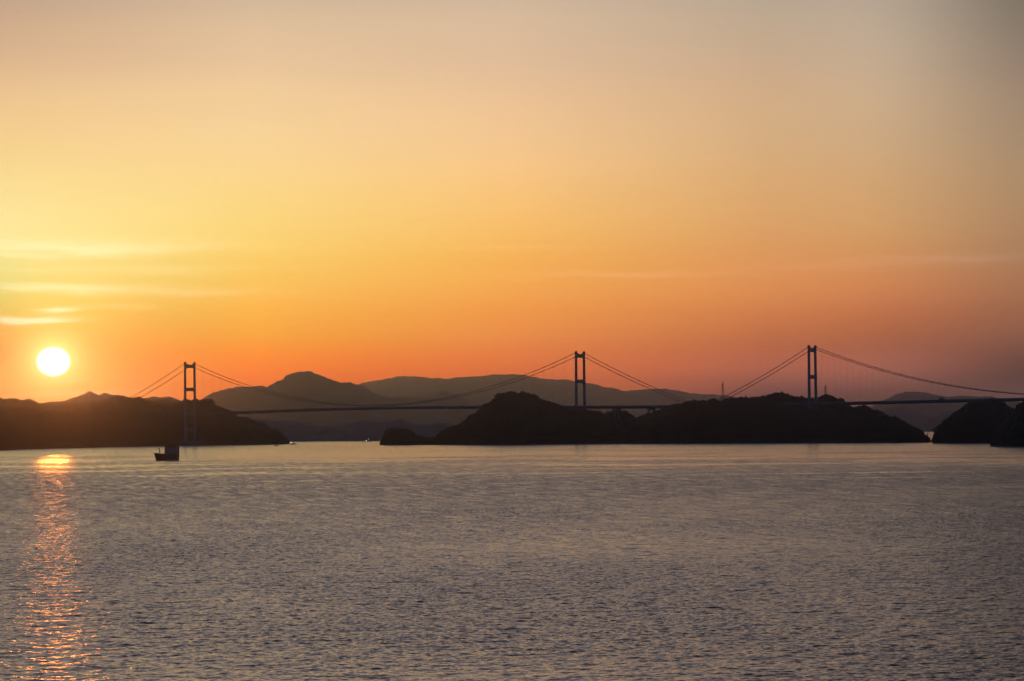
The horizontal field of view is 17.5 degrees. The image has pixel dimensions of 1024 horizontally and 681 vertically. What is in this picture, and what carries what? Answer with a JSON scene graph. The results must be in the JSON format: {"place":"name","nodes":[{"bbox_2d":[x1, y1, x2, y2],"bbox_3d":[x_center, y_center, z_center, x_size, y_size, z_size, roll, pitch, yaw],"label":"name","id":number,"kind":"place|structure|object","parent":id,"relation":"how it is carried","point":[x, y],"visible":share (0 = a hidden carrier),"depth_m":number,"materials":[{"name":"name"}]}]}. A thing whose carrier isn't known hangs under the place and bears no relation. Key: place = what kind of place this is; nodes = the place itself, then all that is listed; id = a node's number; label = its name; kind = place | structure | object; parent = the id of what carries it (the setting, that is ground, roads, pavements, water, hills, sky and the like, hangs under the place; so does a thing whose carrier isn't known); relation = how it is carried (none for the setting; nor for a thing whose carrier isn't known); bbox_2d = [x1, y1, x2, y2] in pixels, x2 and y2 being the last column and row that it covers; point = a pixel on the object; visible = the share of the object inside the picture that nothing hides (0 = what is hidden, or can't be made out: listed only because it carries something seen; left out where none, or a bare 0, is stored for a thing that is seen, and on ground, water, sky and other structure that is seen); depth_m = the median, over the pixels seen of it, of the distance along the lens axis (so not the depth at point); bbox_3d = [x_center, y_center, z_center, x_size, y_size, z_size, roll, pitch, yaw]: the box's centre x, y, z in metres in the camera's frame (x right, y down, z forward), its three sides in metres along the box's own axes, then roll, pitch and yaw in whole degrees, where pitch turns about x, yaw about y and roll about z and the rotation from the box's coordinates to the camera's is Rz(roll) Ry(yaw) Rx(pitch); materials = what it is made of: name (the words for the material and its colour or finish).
{"place":"outdoors","nodes":[
{"label":"outdoors","id":0,"kind":"place"},
{"bbox_2d":[1,403,90,411],"bbox_3d":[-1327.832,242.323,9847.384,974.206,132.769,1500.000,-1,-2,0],"label":"hill","id":1,"kind":"structure","parent":0,"point":[10,405],"depth_m":9452.60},
{"bbox_2d":[0,394,178,411],"bbox_3d":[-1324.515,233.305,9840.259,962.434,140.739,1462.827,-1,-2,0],"label":"forest","id":2,"kind":"object","parent":1,"relation":"on","point":[49,407],"visible":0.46,"depth_m":9495.98,"materials":[{"name":"black plant"}]},
{"bbox_2d":[40,391,179,405],"bbox_3d":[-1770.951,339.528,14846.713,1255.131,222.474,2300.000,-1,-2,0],"label":"hill","id":3,"kind":"structure","parent":0,"point":[89,397],"depth_m":14316.45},
{"bbox_2d":[0,403,289,450],"bbox_3d":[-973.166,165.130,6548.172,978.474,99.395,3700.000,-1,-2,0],"label":"headland","id":4,"kind":"structure","parent":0,"point":[112,440],"depth_m":6590.04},
{"bbox_2d":[0,396,289,448],"bbox_3d":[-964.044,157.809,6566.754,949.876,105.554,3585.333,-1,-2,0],"label":"forest","id":5,"kind":"object","parent":4,"relation":"on","point":[16,417],"visible":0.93,"depth_m":6868.99,"materials":[{"name":"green plant"}]},
{"bbox_2d":[201,371,457,426],"bbox_3d":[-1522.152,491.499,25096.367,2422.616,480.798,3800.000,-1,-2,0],"label":"hill","id":6,"kind":"structure","parent":0,"point":[309,385],"depth_m":23594.92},
{"bbox_2d":[255,419,454,441],"bbox_3d":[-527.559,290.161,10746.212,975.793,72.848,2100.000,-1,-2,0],"label":"hill","id":7,"kind":"structure","parent":0,"point":[295,431],"depth_m":10008.15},
{"bbox_2d":[394,391,481,423],"bbox_3d":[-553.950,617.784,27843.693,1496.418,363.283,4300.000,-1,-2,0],"label":"hill","id":8,"kind":"structure","parent":0,"point":[458,416],"depth_m":26170.69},
{"bbox_2d":[0,432,1023,680],"bbox_3d":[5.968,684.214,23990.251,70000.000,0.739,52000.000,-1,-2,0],"label":"water","id":9,"kind":"structure","parent":0,"point":[596,562],"depth_m":533.18,"materials":[{"name":"black liquid"}]},
{"bbox_2d":[154,438,178,460],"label":"fishing boat","id":10,"kind":"object","parent":9,"relation":"on","point":[171,451],"visible":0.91,"depth_m":2877.35,"materials":[{"name":"paint"}]},
{"bbox_2d":[111,350,687,445],"bbox_3d":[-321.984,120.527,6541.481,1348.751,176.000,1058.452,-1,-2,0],"label":"suspension bridge","id":11,"kind":"structure","parent":9,"relation":"in","point":[185,442],"depth_m":6523.57,"materials":[{"name":"paint"}]},
{"bbox_2d":[0,0,1023,407],"label":"sky","id":12,"kind":"structure","parent":0,"point":[690,196],"materials":[{"name":"orange"}]},
{"bbox_2d":[358,374,737,416],"bbox_3d":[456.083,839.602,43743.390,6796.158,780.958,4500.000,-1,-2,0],"label":"mountain","id":13,"kind":"structure","parent":0,"point":[416,386],"depth_m":42393.53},
{"bbox_2d":[380,400,928,444],"bbox_3d":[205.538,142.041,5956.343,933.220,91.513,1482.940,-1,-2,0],"label":"island","id":14,"kind":"structure","parent":0,"point":[661,440],"depth_m":5686.88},
{"bbox_2d":[379,391,930,443],"bbox_3d":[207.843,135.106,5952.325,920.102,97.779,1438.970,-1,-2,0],"label":"forest","id":15,"kind":"object","parent":14,"relation":"on","point":[812,422],"visible":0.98,"depth_m":5774.16,"materials":[{"name":"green plant"}]},
{"bbox_2d":[718,344,1023,408],"bbox_3d":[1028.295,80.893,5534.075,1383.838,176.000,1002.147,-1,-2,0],"label":"suspension bridge","id":16,"kind":"structure","parent":14,"relation":"on","point":[815,404],"depth_m":5831.09,"materials":[{"name":"paint"}]},
{"bbox_2d":[879,406,955,431],"bbox_3d":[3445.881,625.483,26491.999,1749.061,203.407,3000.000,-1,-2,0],"label":"hill","id":17,"kind":"structure","parent":0,"point":[928,423],"depth_m":25436.54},
{"bbox_2d":[871,391,1019,415],"bbox_3d":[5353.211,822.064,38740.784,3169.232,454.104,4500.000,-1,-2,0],"label":"mountain","id":18,"kind":"structure","parent":0,"point":[925,409],"depth_m":37355.48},
{"bbox_2d":[930,416,993,442],"bbox_3d":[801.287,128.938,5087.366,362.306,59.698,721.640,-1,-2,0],"label":"island","id":19,"kind":"structure","parent":0,"point":[950,440],"depth_m":4838.00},
{"bbox_2d":[932,398,1015,442],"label":"forest","id":20,"kind":"object","parent":19,"relation":"on","point":[992,411],"visible":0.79,"depth_m":4905.34,"materials":[{"name":"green plant"}]},
{"bbox_2d":[990,433,1023,446],"bbox_3d":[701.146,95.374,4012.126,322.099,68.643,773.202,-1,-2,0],"label":"island","id":21,"kind":"structure","parent":0,"point":[1013,445],"depth_m":3792.82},
{"bbox_2d":[990,401,1023,445],"bbox_3d":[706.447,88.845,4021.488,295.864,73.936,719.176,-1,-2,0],"label":"forest","id":22,"kind":"object","parent":21,"relation":"on","point":[1011,426],"visible":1,"depth_m":3854.19,"materials":[{"name":"black plant"}]},
{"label":"island","id":23,"kind":"structure","parent":0,"visible":0},
{"bbox_2d":[765,392,853,409],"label":"forest","id":24,"kind":"object","parent":23,"relation":"on","point":[782,396],"visible":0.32,"depth_m":6114.44,"materials":[{"name":"black plant"}]},
{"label":"island","id":25,"kind":"structure","parent":0,"visible":0},
{"bbox_2d":[605,410,636,421],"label":"forest","id":26,"kind":"object","parent":25,"relation":"on","point":[624,414],"visible":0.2,"depth_m":6383.63,"materials":[{"name":"black plant"}]}
]}

